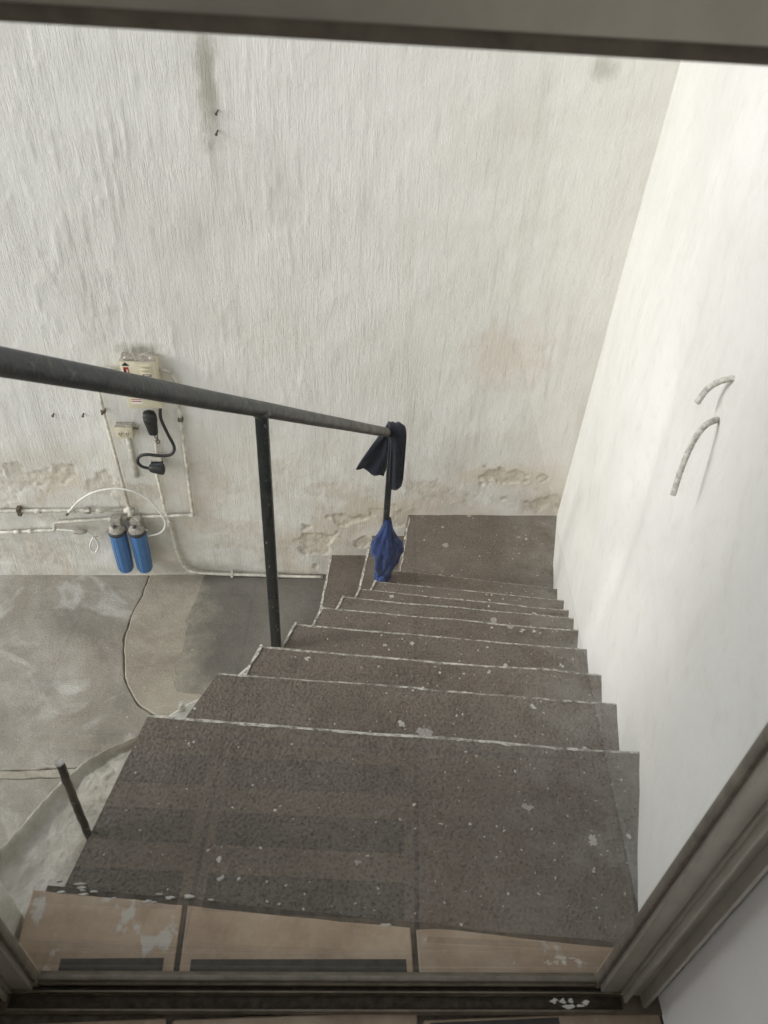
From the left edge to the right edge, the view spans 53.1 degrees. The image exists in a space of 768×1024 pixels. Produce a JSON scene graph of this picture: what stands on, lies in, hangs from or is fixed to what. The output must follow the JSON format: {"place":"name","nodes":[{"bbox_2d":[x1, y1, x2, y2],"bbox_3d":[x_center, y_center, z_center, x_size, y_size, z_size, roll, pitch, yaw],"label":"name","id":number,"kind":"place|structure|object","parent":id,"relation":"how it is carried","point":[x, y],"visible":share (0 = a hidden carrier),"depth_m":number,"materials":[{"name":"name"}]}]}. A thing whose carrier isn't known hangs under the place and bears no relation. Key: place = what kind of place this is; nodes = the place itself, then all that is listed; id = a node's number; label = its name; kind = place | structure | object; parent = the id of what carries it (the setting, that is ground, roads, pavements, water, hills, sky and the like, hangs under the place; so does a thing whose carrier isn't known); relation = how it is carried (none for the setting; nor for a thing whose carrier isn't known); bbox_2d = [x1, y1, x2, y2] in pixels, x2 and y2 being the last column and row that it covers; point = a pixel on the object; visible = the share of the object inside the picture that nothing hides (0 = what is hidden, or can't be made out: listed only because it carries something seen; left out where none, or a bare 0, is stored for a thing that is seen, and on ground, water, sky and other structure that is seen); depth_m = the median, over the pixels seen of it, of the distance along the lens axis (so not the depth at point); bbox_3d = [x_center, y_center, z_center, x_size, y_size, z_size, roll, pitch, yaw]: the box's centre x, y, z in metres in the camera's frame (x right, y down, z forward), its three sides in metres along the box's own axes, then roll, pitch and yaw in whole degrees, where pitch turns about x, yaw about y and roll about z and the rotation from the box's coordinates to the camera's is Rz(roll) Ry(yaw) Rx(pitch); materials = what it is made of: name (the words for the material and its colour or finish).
{"place":"outdoors","nodes":[
{"label":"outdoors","id":0,"kind":"place"},
{"bbox_2d":[0,574,326,846],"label":"ground","id":1,"kind":"structure","parent":0,"point":[92,665],"depth_m":4.54,"materials":[{"name":"concrete"}]},
{"bbox_2d":[0,22,680,575],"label":"back wall","id":2,"kind":"structure","parent":1,"relation":"on","point":[428,246],"depth_m":3.68,"materials":[{"name":"white paint"}]},
{"bbox_2d":[0,505,134,521],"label":"water pipe","id":3,"kind":"object","parent":2,"relation":"attached to","point":[20,511],"visible":0.99,"depth_m":4.57,"materials":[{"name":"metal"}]},
{"bbox_2d":[127,514,152,572],"bbox_3d":[-1.500,0.204,4.731,0.112,0.420,0.112,33,49,28],"label":"water filter","id":4,"kind":"object","parent":3,"relation":"attached to","point":[137,531],"visible":1,"depth_m":4.67,"materials":[{"name":"blue plastic"}]},
{"bbox_2d":[65,488,165,536],"bbox_3d":[-1.602,0.002,4.562,0.589,0.367,0.034,2,42,-3],"label":"filter hose","id":5,"kind":"object","parent":4,"relation":"attached to","point":[105,489],"visible":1,"depth_m":4.50,"materials":[{"name":"plastic"}]},
{"bbox_2d":[0,368,194,533],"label":"water pipe","id":6,"kind":"object","parent":2,"relation":"attached to","point":[180,419],"visible":0.94,"depth_m":4.63,"materials":[{"name":"plastic"}]},
{"bbox_2d":[57,528,98,552],"bbox_3d":[-1.873,0.176,4.719,0.236,0.191,0.040,0,42,-4],"label":"coiled hose","id":7,"kind":"object","parent":6,"relation":"attached to","point":[80,531],"visible":1,"depth_m":4.66,"materials":[{"name":"white plastic"}]},
{"bbox_2d":[105,514,133,572],"bbox_3d":[-1.618,0.203,4.723,0.112,0.420,0.112,33,49,28],"label":"water filter","id":8,"kind":"object","parent":6,"relation":"attached to","point":[117,529],"visible":1,"depth_m":4.66,"materials":[{"name":"blue plastic"}]},
{"bbox_2d":[98,367,129,506],"bbox_3d":[-1.449,-0.380,4.267,0.168,0.983,0.052,0,42,-4],"label":"conduit","id":9,"kind":"object","parent":2,"relation":"attached to","point":[103,411],"visible":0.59,"depth_m":4.25,"materials":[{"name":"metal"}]},
{"bbox_2d":[115,422,138,437],"bbox_3d":[-1.405,-0.451,4.213,0.123,0.076,0.072,0,42,-4],"label":"power outlet","id":10,"kind":"object","parent":2,"relation":"attached to","point":[125,429],"visible":1,"depth_m":4.19,"materials":[{"name":"beige plastic"}]},
{"bbox_2d":[125,438,138,477],"bbox_3d":[-1.428,-0.320,4.352,0.034,0.303,0.029,0,42,-4],"label":"conduit strip","id":11,"kind":"object","parent":2,"relation":"attached to","point":[132,457],"visible":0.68,"depth_m":4.35,"materials":[{"name":"white plastic"}]},
{"bbox_2d":[119,352,164,407],"bbox_3d":[-1.253,-0.685,3.988,0.180,0.299,0.111,0,42,-4],"label":"breaker box","id":12,"kind":"object","parent":2,"relation":"attached to","point":[147,364],"visible":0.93,"depth_m":3.90,"materials":[{"name":"beige plastic"}]},
{"bbox_2d":[136,408,175,474],"bbox_3d":[-1.270,-0.403,4.236,0.231,0.470,0.086,0,42,-4],"label":"plugged lead","id":13,"kind":"object","parent":12,"relation":"attached to","point":[156,465],"visible":0.92,"depth_m":4.31,"materials":[{"name":"black plastic"}]},
{"bbox_2d":[142,410,159,443],"bbox_3d":[-1.264,-0.450,4.181,0.074,0.225,0.065,0,42,-4],"label":"hanging plug","id":14,"kind":"object","parent":2,"relation":"hanging from","point":[149,417],"visible":1,"depth_m":4.12,"materials":[{"name":"black plastic"}]},
{"bbox_2d":[154,440,322,577],"bbox_3d":[-0.856,0.021,4.671,0.965,1.100,0.035,0,42,-4],"label":"cable pipe","id":15,"kind":"object","parent":2,"relation":"attached to","point":[186,568],"visible":0.85,"depth_m":4.95,"materials":[{"name":"white plastic"}]},
{"bbox_2d":[0,515,683,996],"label":"staircase","id":16,"kind":"structure","parent":1,"relation":"on","point":[426,731],"depth_m":1.70,"materials":[{"name":"stone"}]},
{"bbox_2d":[54,758,90,839],"bbox_3d":[-0.598,0.586,1.505,0.022,0.368,0.018,0,42,-4],"label":"cut post","id":17,"kind":"object","parent":16,"relation":"on","point":[66,781],"visible":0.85,"depth_m":1.46,"materials":[{"name":"black metal"}]},
{"bbox_2d":[178,701,184,711],"bbox_3d":[-0.550,0.554,2.103,0.017,0.105,0.017,16,43,13],"label":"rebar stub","id":18,"kind":"object","parent":16,"relation":"on","point":[181,706],"visible":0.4,"depth_m":2.07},
{"bbox_2d":[0,346,390,646],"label":"handrail","id":19,"kind":"object","parent":16,"relation":"on","point":[16,364],"visible":0.91,"depth_m":1.71,"materials":[{"name":"black metal"}]},
{"bbox_2d":[356,421,406,489],"bbox_3d":[-0.007,-0.276,3.561,0.227,0.367,0.092,16,43,13],"label":"dark cloth","id":20,"kind":"object","parent":19,"relation":"hanging from","point":[373,461],"visible":0.86,"depth_m":3.56,"materials":[{"name":"black fabric"}]},
{"bbox_2d":[370,517,403,582],"bbox_3d":[0.015,0.210,3.956,0.176,0.478,0.113,0,42,-4],"label":"blue cloth","id":21,"kind":"object","parent":19,"relation":"hanging from","point":[387,548],"visible":0.94,"depth_m":3.91,"materials":[{"name":"blue fabric"}]},
{"bbox_2d":[18,880,616,987],"bbox_3d":[-0.090,0.806,1.444,1.166,0.032,0.216,1,42,-3],"label":"tiled threshold","id":22,"kind":"object","parent":16,"relation":"on","point":[81,927],"visible":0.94,"depth_m":1.43,"materials":[{"name":"beige tile"}]},
{"bbox_2d":[0,873,767,1023],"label":"house","id":23,"kind":"structure","parent":1,"relation":"on","point":[721,977],"depth_m":1.15,"materials":[{"name":"white paint"}]},
{"bbox_2d":[0,799,767,1015],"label":"door frame","id":24,"kind":"object","parent":23,"relation":"attached to","point":[736,875],"visible":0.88,"depth_m":1.34,"materials":[{"name":"grey metal"}]},
{"bbox_2d":[0,0,767,991],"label":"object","id":25,"kind":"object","parent":24,"relation":"attached to","point":[710,30],"depth_m":0.40,"materials":[{"name":"metal"}]},
{"bbox_2d":[553,61,767,1023],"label":"side wall","id":26,"kind":"structure","parent":1,"relation":"on","point":[662,592],"depth_m":1.84,"materials":[{"name":"paint"}]},
{"bbox_2d":[670,417,719,495],"bbox_3d":[0.670,-0.125,1.619,0.173,0.146,0.042,-24,48,-28],"label":"rebar hook","id":27,"kind":"object","parent":26,"relation":"attached to","point":[703,427],"visible":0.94,"depth_m":1.59,"materials":[{"name":"white metal"}]},
{"bbox_2d":[694,375,734,404],"bbox_3d":[0.700,-0.243,1.563,0.110,0.093,0.025,27,47,24],"label":"rebar hook","id":28,"kind":"object","parent":26,"relation":"attached to","point":[710,386],"visible":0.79,"depth_m":1.57,"materials":[{"name":"white metal"}]},
{"bbox_2d":[0,1014,663,1023],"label":"floor","id":29,"kind":"structure","parent":0,"point":[298,1019],"depth_m":1.34,"materials":[{"name":"tile"}]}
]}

